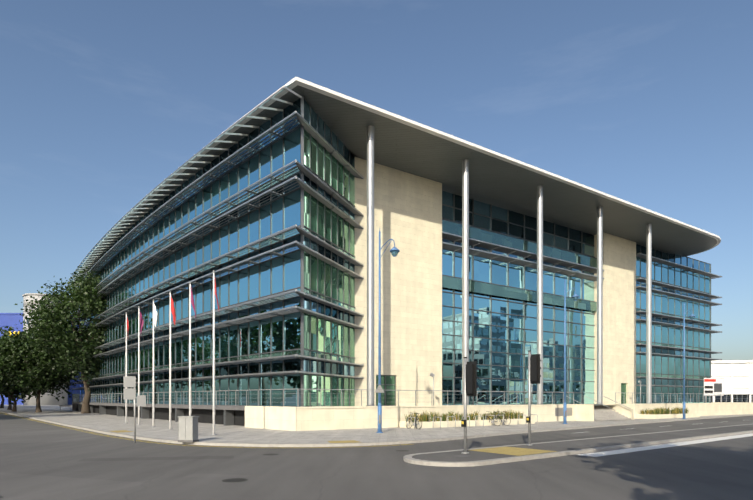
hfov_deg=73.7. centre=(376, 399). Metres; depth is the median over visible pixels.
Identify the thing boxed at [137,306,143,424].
flag pole
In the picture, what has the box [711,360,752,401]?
white retail building
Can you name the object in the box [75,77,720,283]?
building roof
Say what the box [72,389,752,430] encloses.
building podium
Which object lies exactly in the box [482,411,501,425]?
bicycle
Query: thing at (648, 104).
sky
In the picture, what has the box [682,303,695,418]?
lamp post
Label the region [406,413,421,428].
bicycle
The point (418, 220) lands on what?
facade
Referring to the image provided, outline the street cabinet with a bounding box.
[178,416,198,441]
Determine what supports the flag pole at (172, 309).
on the pavement
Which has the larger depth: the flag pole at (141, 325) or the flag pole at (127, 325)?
the flag pole at (127, 325)
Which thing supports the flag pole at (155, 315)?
on the pavement
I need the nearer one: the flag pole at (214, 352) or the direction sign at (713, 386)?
the flag pole at (214, 352)
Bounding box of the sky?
[0,0,752,359]
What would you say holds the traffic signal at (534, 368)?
on the traffic island
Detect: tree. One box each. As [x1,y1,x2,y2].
[0,321,88,412]
[0,354,47,411]
[0,391,7,407]
[3,381,31,409]
[14,266,108,412]
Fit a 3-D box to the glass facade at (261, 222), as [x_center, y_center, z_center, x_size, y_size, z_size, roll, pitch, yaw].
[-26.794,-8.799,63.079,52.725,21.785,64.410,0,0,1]
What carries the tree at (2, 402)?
on the pavement
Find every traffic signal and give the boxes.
[461,357,478,453]
[526,350,540,445]
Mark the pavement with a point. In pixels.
(230, 435)
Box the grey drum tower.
[22,293,67,404]
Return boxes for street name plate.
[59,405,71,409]
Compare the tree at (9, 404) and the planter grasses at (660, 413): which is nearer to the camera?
the planter grasses at (660, 413)
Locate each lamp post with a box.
[375,228,399,432]
[562,280,579,423]
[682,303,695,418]
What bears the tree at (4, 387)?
on the pavement
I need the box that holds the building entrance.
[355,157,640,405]
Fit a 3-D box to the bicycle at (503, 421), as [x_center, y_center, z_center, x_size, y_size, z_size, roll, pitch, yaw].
[9.392,1.444,37.852,0.621,1.088,1.708,0,0,-18]
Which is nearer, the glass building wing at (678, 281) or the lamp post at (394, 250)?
the lamp post at (394, 250)
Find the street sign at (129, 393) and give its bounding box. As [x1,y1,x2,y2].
[123,376,145,442]
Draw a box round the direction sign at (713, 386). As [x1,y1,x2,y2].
[704,377,723,402]
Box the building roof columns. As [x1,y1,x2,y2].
[367,125,652,405]
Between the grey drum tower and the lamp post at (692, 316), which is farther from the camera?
the grey drum tower
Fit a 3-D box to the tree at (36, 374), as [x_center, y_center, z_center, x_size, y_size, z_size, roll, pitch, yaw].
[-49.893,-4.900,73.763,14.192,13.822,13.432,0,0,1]
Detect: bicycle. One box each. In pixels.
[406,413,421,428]
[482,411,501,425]
[493,411,510,425]
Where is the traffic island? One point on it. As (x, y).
(491, 455)
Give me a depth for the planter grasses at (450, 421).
36.65 m
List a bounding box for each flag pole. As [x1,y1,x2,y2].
[125,312,128,422]
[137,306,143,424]
[151,299,157,426]
[168,291,175,428]
[189,282,195,415]
[211,270,218,434]
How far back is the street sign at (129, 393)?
22.55 m
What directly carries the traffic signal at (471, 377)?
on the traffic island
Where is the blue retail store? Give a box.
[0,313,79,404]
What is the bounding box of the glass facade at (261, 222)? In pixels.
[66,82,363,410]
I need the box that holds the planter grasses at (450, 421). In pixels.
[399,409,534,428]
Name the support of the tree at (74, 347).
on the pavement
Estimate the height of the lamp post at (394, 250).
12.050 m
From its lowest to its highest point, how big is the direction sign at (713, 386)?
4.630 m
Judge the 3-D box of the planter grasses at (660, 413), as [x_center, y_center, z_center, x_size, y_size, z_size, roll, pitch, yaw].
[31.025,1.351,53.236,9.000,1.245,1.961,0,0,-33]
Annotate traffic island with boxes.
[403,424,752,466]
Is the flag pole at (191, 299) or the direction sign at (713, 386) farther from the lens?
the direction sign at (713, 386)
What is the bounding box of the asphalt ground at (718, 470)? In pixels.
[0,412,752,499]
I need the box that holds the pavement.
[0,405,752,446]
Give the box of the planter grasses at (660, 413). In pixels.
[637,406,699,418]
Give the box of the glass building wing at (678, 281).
[636,244,721,403]

